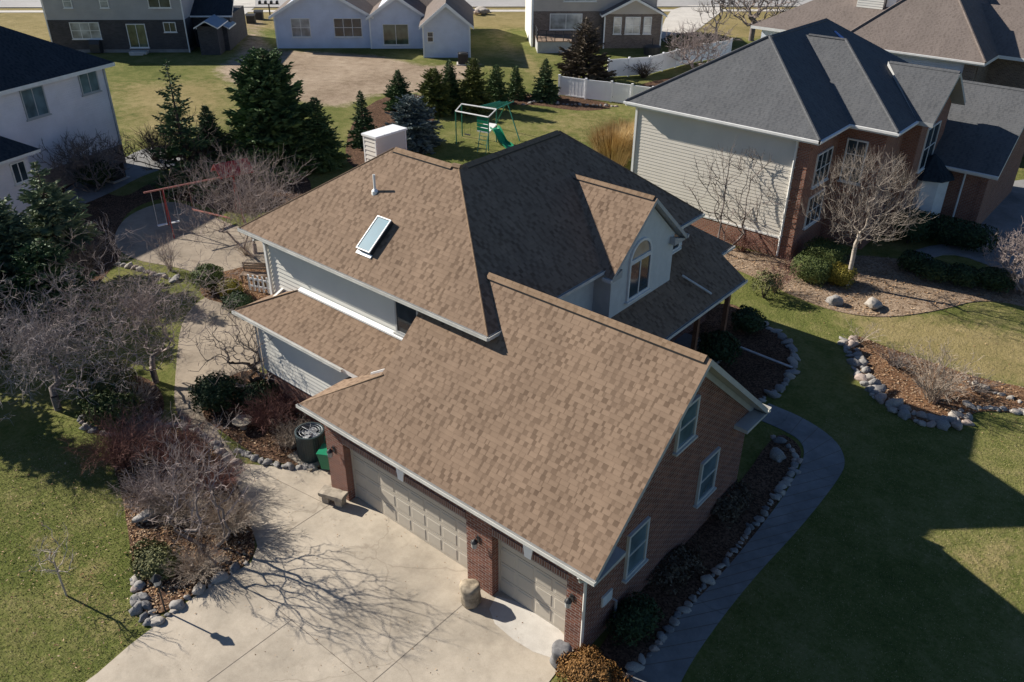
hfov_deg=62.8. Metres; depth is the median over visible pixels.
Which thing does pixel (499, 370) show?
house
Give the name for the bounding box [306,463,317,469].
border stone
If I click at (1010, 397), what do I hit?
border stone
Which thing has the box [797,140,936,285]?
bare tree
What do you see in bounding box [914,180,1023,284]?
neighbour driveway
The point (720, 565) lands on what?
border stone
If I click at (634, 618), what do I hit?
shrub
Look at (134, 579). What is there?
border stone
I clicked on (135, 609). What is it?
border stone
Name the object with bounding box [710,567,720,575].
border stone
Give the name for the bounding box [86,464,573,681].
driveway
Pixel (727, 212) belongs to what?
bare tree
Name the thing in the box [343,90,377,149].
spruce tree
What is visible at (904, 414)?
border stone
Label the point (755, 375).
planting bed
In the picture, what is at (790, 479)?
border stone
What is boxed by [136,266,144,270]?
border stone
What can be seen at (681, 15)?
side driveway
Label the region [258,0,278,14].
mailbox stand
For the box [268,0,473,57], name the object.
house
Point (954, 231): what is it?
shrub
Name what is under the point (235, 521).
twiggy shrub
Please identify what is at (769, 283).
shrub
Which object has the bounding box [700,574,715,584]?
border stone
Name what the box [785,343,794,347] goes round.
border stone
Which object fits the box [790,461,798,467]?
border stone
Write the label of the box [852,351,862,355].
border stone
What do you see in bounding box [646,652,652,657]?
border stone
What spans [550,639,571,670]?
boulder
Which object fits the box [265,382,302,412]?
twiggy shrub
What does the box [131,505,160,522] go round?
boulder
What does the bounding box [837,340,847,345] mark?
border stone
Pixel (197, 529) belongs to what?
bare tree
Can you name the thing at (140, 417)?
twiggy shrub
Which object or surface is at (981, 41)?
house
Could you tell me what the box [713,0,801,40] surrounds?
bare tree
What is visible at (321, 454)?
plastic cart
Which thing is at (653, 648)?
border stone
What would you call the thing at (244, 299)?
shrub
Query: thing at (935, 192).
bay window
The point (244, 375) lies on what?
twiggy shrub
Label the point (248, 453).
border stone
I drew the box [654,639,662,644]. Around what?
border stone
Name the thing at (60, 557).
grass
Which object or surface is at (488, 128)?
playground set
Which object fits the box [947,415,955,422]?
border stone
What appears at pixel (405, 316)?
window
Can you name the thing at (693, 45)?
bare tree
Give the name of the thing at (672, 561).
shrub
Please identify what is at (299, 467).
border stone
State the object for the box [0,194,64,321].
pine tree
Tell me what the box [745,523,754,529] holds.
border stone
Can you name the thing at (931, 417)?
border stone
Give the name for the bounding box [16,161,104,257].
pine tree
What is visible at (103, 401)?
shrub
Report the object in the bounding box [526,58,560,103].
spruce tree
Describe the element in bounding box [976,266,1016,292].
shrub
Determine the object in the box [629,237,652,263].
arched window
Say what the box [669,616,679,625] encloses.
border stone
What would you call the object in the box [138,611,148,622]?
border stone
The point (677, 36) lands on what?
shrub
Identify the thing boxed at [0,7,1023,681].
ground
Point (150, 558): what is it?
shrub
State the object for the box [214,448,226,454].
border stone
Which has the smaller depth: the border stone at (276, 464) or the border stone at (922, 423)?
the border stone at (276, 464)
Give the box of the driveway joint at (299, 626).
[209,473,480,681]
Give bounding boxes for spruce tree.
[148,58,218,198]
[188,105,235,179]
[222,47,324,185]
[299,96,351,173]
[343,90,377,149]
[381,70,413,111]
[381,92,446,154]
[415,67,458,118]
[439,59,461,112]
[452,57,495,116]
[485,64,513,106]
[505,65,529,100]
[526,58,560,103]
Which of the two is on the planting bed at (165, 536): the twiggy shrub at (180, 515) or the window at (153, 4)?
the twiggy shrub at (180, 515)
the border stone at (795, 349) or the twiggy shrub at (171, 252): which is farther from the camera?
the twiggy shrub at (171, 252)
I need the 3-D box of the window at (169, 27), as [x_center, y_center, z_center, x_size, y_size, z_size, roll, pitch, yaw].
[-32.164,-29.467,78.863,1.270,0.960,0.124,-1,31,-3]
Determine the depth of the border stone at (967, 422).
28.98 m
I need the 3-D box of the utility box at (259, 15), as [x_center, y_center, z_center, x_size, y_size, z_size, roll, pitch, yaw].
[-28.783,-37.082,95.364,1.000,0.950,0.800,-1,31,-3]
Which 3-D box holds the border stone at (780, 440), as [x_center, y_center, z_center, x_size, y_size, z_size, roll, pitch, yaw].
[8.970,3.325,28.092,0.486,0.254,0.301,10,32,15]
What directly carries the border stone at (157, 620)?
on the ground at (822, 387)
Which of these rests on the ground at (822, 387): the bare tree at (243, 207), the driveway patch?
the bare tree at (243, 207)
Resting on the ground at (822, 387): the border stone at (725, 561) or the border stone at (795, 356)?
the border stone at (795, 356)
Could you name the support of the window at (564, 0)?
in the house at (549, 25)
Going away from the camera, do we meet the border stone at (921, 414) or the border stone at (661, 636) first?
the border stone at (661, 636)
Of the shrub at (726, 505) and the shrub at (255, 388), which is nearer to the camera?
the shrub at (726, 505)
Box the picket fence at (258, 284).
[247,274,269,293]
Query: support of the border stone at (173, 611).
on the ground at (822, 387)
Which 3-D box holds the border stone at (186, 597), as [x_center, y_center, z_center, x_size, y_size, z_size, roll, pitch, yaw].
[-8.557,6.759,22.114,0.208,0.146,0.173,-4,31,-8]
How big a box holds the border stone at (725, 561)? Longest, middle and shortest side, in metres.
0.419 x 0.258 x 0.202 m
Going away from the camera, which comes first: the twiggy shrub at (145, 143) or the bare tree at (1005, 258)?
the bare tree at (1005, 258)
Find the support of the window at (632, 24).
in the house at (549, 25)
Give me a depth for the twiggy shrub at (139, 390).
29.05 m
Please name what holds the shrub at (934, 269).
on the planting bed at (962, 293)
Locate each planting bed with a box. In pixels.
[0,173,310,354]
[91,374,163,431]
[113,428,254,614]
[200,264,269,302]
[203,370,325,468]
[345,94,610,166]
[599,434,800,681]
[639,76,675,86]
[688,304,792,398]
[724,248,1023,316]
[849,336,1023,426]
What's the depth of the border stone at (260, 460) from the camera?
26.95 m
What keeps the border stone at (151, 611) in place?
on the ground at (822, 387)
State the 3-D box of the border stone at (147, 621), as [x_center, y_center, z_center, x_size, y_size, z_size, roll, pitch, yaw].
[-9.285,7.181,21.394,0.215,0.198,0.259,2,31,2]
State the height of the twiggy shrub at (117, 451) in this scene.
2.001 m
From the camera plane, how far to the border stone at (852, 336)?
33.81 m
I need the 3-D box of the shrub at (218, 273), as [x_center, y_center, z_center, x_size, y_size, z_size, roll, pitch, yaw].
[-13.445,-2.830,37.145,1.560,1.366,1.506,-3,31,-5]
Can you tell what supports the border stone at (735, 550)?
on the planting bed at (716, 537)
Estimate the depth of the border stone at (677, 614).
21.65 m
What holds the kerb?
on the ground at (822, 387)
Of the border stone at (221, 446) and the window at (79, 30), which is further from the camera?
the window at (79, 30)
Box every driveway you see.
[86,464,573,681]
[661,5,721,42]
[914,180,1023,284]
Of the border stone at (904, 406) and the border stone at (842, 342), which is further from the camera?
the border stone at (842, 342)
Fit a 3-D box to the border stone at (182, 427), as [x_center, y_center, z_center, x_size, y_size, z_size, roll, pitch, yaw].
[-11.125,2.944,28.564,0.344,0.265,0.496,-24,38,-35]
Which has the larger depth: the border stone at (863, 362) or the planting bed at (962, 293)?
the planting bed at (962, 293)
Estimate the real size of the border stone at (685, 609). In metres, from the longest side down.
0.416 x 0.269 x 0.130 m
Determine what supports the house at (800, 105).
on the ground at (822, 387)
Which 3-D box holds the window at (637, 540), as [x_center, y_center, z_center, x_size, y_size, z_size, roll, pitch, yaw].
[3.142,5.216,21.004,0.134,1.510,1.060,23,38,34]
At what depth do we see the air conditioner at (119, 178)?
49.29 m
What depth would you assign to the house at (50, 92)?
46.63 m
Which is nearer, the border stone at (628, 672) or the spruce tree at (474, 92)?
the border stone at (628, 672)
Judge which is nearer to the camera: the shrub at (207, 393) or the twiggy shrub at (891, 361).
the shrub at (207, 393)
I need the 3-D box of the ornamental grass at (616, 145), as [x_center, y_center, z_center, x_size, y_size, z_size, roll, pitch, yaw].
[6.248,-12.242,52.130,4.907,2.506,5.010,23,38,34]
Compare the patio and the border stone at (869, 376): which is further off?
the patio
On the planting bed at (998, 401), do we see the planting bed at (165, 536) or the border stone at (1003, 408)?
the border stone at (1003, 408)
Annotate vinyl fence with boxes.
[558,74,653,102]
[607,38,732,76]
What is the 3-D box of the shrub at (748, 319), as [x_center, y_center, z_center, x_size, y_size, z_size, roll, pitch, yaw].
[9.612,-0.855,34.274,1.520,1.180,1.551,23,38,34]
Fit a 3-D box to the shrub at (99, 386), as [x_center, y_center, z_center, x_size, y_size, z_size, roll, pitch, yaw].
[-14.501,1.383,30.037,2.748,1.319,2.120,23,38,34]
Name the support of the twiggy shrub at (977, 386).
on the planting bed at (998, 401)
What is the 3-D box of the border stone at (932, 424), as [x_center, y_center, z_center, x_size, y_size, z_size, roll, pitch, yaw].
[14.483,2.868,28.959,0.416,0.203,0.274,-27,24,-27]
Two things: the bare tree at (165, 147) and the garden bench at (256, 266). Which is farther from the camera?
the bare tree at (165, 147)
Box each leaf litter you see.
[0,457,142,669]
[180,477,530,672]
[202,264,268,301]
[202,370,319,466]
[792,297,1023,452]
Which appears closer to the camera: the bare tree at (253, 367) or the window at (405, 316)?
the window at (405, 316)
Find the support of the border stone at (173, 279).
on the ground at (822, 387)
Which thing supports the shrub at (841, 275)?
on the planting bed at (962, 293)
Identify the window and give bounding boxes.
[9,159,29,185]
[19,85,51,121]
[62,0,73,8]
[69,22,102,39]
[78,71,101,96]
[99,0,109,8]
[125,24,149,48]
[147,0,171,8]
[163,22,177,32]
[290,18,311,37]
[333,18,362,37]
[382,24,409,45]
[393,300,418,337]
[427,31,433,42]
[549,13,582,29]
[564,0,596,1]
[612,17,621,34]
[621,516,650,583]
[624,17,640,34]
[624,251,652,304]
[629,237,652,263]
[642,17,651,34]
[672,234,681,254]
[672,394,700,456]
[693,446,720,508]
[802,188,824,230]
[810,146,833,189]
[837,138,868,186]
[911,180,948,216]
[916,120,941,173]
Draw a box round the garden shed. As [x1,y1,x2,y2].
[196,21,235,50]
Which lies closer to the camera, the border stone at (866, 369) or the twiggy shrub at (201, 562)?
the twiggy shrub at (201, 562)
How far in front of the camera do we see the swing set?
43.02 m
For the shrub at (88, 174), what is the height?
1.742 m
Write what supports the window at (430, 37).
in the house at (436, 28)
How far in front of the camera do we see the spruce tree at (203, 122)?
49.27 m
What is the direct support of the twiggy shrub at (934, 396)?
on the planting bed at (998, 401)
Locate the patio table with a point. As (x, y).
(652, 49)
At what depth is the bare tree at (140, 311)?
29.28 m
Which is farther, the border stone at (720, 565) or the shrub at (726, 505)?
the shrub at (726, 505)
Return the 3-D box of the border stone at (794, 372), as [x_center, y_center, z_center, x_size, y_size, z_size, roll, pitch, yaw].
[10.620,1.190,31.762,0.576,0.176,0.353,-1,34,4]
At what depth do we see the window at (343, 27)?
81.28 m
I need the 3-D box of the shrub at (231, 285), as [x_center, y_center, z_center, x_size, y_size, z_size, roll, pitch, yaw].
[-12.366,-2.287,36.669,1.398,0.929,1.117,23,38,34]
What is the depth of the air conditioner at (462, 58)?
75.97 m
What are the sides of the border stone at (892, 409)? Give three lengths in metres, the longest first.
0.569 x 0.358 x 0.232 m
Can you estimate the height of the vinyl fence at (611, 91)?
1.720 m
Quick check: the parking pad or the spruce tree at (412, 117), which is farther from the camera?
the parking pad
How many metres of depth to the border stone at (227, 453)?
27.19 m
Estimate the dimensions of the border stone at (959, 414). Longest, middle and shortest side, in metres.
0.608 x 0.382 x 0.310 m
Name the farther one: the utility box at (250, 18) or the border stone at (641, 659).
the utility box at (250, 18)
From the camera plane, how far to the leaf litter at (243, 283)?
37.70 m
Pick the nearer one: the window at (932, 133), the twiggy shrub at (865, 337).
the twiggy shrub at (865, 337)
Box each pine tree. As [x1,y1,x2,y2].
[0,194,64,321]
[0,237,103,337]
[0,266,13,351]
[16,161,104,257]
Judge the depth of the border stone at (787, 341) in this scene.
33.61 m
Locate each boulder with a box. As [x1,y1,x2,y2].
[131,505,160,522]
[459,579,481,608]
[479,8,489,14]
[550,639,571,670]
[769,447,785,462]
[825,294,843,305]
[864,297,882,309]
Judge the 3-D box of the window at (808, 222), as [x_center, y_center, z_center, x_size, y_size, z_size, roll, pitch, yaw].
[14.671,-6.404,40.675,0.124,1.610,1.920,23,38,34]
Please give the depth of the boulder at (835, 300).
36.39 m
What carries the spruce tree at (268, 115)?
on the planting bed at (116, 209)
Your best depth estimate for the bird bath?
28.39 m
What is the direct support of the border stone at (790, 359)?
on the ground at (822, 387)
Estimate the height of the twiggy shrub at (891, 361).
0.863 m
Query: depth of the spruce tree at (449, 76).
62.19 m
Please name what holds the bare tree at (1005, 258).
on the planting bed at (962, 293)
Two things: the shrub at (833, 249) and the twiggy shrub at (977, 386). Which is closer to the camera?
the twiggy shrub at (977, 386)
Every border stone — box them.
[79,424,92,429]
[87,426,98,432]
[124,262,132,268]
[129,601,142,615]
[130,573,144,585]
[130,585,138,592]
[130,594,141,606]
[134,580,145,590]
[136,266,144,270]
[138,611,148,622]
[139,593,151,600]
[141,600,151,610]
[142,618,150,625]
[148,609,155,615]
[148,616,164,626]
[169,274,179,282]
[169,599,184,610]
[169,609,177,613]
[179,421,188,431]
[183,595,190,599]
[192,581,205,594]
[210,571,229,583]
[213,443,222,449]
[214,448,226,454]
[222,452,229,460]
[229,562,239,572]
[230,458,240,464]
[245,451,251,457]
[250,454,259,461]
[257,457,264,464]
[262,458,273,465]
[273,461,279,467]
[286,462,294,470]
[295,464,302,469]
[302,463,308,469]
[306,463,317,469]
[625,661,644,672]
[626,670,635,674]
[638,653,645,664]
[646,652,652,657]
[649,644,659,651]
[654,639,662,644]
[656,631,666,642]
[662,625,674,633]
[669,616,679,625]
[673,610,680,617]
[676,606,691,613]
[684,601,692,606]
[688,594,696,602]
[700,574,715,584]
[701,583,706,589]
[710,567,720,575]
[715,563,725,568]
[722,557,729,566]
[729,548,737,552]
[744,527,750,534]
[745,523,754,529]
[752,521,759,525]
[754,515,764,521]
[760,509,768,516]
[764,389,780,398]
[769,493,779,500]
[770,329,782,332]
[773,437,786,443]
[775,384,785,392]
[775,483,786,488]
[777,332,786,339]
[778,490,785,495]
[779,480,790,486]
[781,338,792,343]
[783,372,795,379]
[784,477,793,482]
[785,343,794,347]
[785,369,799,374]
[785,470,794,477]
[787,356,797,364]
[788,468,800,473]
[789,346,797,351]
[789,363,797,368]
[790,353,800,361]
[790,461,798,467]
[792,452,798,458]
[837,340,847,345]
[846,358,860,366]
[847,340,858,347]
[848,335,856,340]
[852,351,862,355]
[854,356,865,359]
[854,373,868,380]
[858,359,868,365]
[859,381,869,386]
[861,366,870,373]
[865,385,873,392]
[866,373,875,380]
[868,378,881,384]
[870,383,886,393]
[875,393,885,403]
[885,398,903,407]
[887,407,898,412]
[898,404,911,411]
[898,409,910,419]
[916,411,927,418]
[917,420,926,426]
[926,413,943,421]
[926,420,936,427]
[936,419,950,430]
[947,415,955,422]
[949,410,964,417]
[951,420,962,430]
[961,419,974,425]
[962,400,977,410]
[963,413,972,420]
[999,406,1007,410]
[1006,395,1013,399]
[1010,408,1022,414]
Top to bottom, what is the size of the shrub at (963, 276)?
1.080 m
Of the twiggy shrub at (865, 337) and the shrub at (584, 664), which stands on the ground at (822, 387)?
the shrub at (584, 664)
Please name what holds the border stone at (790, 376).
on the ground at (822, 387)
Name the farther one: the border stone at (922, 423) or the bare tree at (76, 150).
the bare tree at (76, 150)
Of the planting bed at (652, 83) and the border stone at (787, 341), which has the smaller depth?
the border stone at (787, 341)
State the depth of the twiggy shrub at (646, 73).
71.96 m
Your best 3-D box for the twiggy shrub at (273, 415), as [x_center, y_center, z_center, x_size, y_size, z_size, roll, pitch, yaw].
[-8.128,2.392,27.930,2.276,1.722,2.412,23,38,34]
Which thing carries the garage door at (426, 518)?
in the house at (499, 370)
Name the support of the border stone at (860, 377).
on the planting bed at (998, 401)
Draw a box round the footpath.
[630,403,844,681]
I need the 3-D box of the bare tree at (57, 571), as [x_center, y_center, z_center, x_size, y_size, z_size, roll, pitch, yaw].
[-11.692,5.715,21.441,1.130,2.592,1.332,23,38,34]
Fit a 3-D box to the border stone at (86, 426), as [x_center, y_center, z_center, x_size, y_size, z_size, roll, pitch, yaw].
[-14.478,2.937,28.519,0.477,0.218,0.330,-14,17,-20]
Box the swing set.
[144,158,252,238]
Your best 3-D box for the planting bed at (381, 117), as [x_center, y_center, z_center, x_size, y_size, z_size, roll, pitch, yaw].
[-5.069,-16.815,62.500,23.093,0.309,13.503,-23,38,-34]
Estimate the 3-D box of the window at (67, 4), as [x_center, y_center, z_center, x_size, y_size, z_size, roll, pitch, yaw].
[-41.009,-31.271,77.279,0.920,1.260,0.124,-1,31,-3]
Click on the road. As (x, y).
(20, 3)
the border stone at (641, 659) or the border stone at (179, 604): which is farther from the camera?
the border stone at (179, 604)
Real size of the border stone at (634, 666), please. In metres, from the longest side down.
0.545 x 0.353 x 0.161 m
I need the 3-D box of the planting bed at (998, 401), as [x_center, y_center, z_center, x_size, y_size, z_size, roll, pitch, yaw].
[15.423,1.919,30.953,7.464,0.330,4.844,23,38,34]
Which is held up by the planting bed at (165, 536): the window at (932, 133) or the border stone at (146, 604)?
the border stone at (146, 604)
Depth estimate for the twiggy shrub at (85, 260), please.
37.38 m
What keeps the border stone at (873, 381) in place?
on the planting bed at (998, 401)
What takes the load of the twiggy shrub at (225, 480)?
on the planting bed at (165, 536)
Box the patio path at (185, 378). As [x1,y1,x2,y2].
[174,297,263,469]
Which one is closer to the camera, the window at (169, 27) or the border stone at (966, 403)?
the border stone at (966, 403)
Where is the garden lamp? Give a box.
[150,574,166,612]
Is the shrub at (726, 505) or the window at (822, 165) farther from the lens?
the window at (822, 165)
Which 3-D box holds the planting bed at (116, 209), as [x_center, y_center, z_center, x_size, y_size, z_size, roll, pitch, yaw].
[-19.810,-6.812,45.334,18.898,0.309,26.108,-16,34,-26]
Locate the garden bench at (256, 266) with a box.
[240,262,267,284]
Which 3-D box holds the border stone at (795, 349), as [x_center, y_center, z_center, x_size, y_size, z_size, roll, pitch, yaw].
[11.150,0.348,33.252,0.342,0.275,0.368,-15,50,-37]
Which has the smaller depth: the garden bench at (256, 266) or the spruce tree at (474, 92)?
the garden bench at (256, 266)
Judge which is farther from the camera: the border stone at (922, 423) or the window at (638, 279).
the border stone at (922, 423)
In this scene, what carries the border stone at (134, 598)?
on the planting bed at (165, 536)
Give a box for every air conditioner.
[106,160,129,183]
[287,422,325,471]
[457,52,469,65]
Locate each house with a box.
[0,26,125,216]
[40,0,247,54]
[231,124,771,651]
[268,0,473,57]
[525,0,666,52]
[623,18,1023,259]
[751,0,1023,156]
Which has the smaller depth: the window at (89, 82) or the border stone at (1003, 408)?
the border stone at (1003, 408)
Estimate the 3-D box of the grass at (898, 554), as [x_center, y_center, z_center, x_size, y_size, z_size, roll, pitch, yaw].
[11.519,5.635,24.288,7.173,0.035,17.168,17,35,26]
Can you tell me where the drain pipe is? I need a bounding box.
[741,346,792,368]
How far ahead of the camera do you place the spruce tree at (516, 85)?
65.62 m
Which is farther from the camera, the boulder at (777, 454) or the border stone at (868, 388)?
the border stone at (868, 388)
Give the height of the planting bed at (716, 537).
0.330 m
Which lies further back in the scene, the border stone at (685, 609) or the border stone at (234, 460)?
the border stone at (234, 460)
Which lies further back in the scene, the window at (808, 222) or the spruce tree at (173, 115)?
the spruce tree at (173, 115)
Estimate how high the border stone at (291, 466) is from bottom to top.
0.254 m
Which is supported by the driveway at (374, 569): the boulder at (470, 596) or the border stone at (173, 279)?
the boulder at (470, 596)
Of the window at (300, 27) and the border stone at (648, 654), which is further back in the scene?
the window at (300, 27)
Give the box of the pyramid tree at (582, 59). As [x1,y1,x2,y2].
[554,17,616,80]
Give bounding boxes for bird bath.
[232,414,251,429]
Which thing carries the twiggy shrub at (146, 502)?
on the planting bed at (165, 536)
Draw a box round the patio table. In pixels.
[643,38,660,55]
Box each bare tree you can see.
[0,261,160,425]
[7,214,253,395]
[22,522,76,595]
[30,128,138,191]
[104,102,240,174]
[125,401,268,547]
[155,139,319,256]
[187,300,281,386]
[666,19,742,68]
[682,135,786,244]
[691,0,737,41]
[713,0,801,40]
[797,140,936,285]
[982,218,1023,294]
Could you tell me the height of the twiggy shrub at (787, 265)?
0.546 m
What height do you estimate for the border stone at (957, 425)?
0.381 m
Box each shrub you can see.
[51,223,117,282]
[56,395,171,473]
[73,158,115,186]
[74,358,137,399]
[75,383,148,432]
[98,404,182,445]
[100,455,195,516]
[108,378,161,413]
[122,123,166,160]
[124,409,218,470]
[126,538,185,580]
[136,475,220,529]
[140,229,182,270]
[159,529,234,586]
[177,449,253,495]
[182,484,270,542]
[187,370,242,412]
[190,263,226,290]
[208,364,260,391]
[215,278,244,295]
[220,289,253,312]
[227,382,297,433]
[232,236,255,254]
[234,378,280,414]
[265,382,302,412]
[268,413,311,449]
[555,643,632,681]
[606,590,664,646]
[623,58,662,77]
[647,539,706,594]
[661,31,732,45]
[697,329,742,365]
[708,479,753,528]
[714,223,770,251]
[730,304,767,335]
[750,268,783,297]
[758,256,803,292]
[762,253,800,272]
[789,250,836,288]
[802,236,851,263]
[826,260,856,288]
[840,316,884,343]
[873,342,927,367]
[891,207,931,243]
[892,338,987,403]
[896,249,933,272]
[915,258,952,282]
[920,211,999,255]
[945,262,981,287]
[959,367,1002,393]
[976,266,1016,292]
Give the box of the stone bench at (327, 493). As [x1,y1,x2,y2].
[318,485,347,507]
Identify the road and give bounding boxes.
[0,0,811,6]
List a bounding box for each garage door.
[350,449,467,568]
[498,540,566,631]
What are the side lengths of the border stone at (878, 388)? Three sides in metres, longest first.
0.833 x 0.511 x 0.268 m
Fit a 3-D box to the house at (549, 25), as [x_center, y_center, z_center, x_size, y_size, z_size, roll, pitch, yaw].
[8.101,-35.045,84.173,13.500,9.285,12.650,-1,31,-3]
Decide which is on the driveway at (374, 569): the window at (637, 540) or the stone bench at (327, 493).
the stone bench at (327, 493)
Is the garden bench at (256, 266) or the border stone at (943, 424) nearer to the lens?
the border stone at (943, 424)
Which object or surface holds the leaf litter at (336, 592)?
on the driveway at (374, 569)
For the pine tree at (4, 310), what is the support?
on the planting bed at (116, 209)
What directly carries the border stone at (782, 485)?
on the planting bed at (716, 537)
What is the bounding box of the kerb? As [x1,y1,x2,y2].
[0,6,796,7]
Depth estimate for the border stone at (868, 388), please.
30.71 m
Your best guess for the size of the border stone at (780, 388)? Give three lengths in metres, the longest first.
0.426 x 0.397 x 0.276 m
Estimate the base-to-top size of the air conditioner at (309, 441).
1.072 m
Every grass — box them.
[0,430,143,681]
[577,120,633,165]
[601,115,634,153]
[698,401,1023,681]
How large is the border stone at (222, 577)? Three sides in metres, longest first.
0.509 x 0.363 x 0.348 m
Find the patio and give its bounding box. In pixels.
[115,202,264,271]
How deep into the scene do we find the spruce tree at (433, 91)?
61.30 m
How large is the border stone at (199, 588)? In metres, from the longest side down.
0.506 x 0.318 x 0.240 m
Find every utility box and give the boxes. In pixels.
[245,13,255,23]
[253,10,263,19]
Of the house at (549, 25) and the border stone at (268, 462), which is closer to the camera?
the border stone at (268, 462)
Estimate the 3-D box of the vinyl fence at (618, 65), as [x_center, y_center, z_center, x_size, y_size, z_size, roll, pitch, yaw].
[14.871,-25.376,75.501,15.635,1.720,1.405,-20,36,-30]
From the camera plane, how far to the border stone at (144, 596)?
22.01 m
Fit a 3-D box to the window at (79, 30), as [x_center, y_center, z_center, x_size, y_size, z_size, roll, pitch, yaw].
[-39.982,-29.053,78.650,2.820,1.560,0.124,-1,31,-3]
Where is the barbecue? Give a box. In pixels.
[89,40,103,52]
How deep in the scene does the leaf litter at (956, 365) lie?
33.57 m
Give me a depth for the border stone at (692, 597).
22.13 m
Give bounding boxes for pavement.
[0,9,786,12]
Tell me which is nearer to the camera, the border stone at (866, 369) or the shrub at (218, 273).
the border stone at (866, 369)
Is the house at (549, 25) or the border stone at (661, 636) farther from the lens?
the house at (549, 25)
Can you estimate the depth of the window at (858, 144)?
40.08 m
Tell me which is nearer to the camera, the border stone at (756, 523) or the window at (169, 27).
the border stone at (756, 523)
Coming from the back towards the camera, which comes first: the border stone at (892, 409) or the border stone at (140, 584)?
the border stone at (892, 409)
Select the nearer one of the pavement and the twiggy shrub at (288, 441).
the twiggy shrub at (288, 441)
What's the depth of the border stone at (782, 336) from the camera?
33.97 m
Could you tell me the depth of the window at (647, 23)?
82.04 m
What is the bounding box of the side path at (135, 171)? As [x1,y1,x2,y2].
[64,148,179,203]
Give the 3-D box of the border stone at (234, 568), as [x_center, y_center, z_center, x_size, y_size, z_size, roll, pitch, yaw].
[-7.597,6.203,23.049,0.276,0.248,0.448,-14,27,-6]
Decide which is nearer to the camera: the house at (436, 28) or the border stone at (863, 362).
the border stone at (863, 362)
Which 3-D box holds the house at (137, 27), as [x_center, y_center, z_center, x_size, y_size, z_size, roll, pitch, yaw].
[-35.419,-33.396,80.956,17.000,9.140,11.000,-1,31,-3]
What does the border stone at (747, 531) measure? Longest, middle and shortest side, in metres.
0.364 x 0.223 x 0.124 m
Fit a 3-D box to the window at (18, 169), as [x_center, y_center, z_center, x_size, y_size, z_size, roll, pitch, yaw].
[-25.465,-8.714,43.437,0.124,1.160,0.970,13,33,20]
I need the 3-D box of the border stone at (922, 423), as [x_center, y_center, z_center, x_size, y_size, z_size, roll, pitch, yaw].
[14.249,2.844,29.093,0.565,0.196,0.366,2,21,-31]
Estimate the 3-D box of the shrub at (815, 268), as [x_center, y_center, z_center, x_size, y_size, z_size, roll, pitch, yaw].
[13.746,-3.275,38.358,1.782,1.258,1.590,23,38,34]
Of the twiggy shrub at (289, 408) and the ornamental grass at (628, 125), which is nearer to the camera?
the twiggy shrub at (289, 408)
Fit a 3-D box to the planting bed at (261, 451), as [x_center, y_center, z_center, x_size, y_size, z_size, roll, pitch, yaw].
[-8.264,2.831,29.100,6.946,0.330,3.169,23,38,34]
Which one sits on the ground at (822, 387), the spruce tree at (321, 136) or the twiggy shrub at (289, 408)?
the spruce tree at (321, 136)
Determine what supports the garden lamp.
on the ground at (822, 387)
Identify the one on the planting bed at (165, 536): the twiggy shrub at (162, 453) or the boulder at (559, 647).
the twiggy shrub at (162, 453)
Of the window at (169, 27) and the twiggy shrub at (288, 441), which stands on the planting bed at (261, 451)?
the twiggy shrub at (288, 441)
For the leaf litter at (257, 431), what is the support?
on the planting bed at (261, 451)
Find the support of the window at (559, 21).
in the house at (549, 25)
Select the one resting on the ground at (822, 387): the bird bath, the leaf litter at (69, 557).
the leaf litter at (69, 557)
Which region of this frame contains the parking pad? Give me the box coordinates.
[233,0,254,13]
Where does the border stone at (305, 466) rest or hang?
on the planting bed at (261, 451)
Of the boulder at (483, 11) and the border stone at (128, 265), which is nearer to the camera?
the border stone at (128, 265)
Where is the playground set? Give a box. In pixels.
[455,101,519,153]
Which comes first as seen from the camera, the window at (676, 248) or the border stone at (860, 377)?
the window at (676, 248)
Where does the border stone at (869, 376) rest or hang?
on the planting bed at (998, 401)
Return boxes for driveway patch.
[489,596,563,656]
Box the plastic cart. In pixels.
[316,437,329,469]
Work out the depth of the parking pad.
104.75 m
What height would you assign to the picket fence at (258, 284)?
0.800 m
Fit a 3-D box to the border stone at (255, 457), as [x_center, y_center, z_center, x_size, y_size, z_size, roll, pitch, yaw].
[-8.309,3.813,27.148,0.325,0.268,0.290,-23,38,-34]
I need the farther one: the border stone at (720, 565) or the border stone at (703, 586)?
the border stone at (720, 565)
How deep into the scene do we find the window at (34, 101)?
45.77 m
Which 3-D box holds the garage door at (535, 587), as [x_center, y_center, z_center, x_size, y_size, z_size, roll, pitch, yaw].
[0.588,6.107,21.221,2.370,2.200,0.110,23,38,34]
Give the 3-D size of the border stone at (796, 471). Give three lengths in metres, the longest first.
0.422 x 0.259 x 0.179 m
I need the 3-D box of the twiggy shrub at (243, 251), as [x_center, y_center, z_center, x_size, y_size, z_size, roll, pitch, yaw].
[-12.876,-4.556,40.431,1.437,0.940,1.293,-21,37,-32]
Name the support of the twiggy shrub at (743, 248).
on the planting bed at (962, 293)
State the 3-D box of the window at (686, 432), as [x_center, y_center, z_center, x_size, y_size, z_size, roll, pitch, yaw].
[4.368,2.083,20.822,0.134,1.310,1.070,23,38,34]
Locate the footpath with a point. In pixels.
(801, 432)
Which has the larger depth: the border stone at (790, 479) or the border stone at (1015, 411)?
the border stone at (1015, 411)

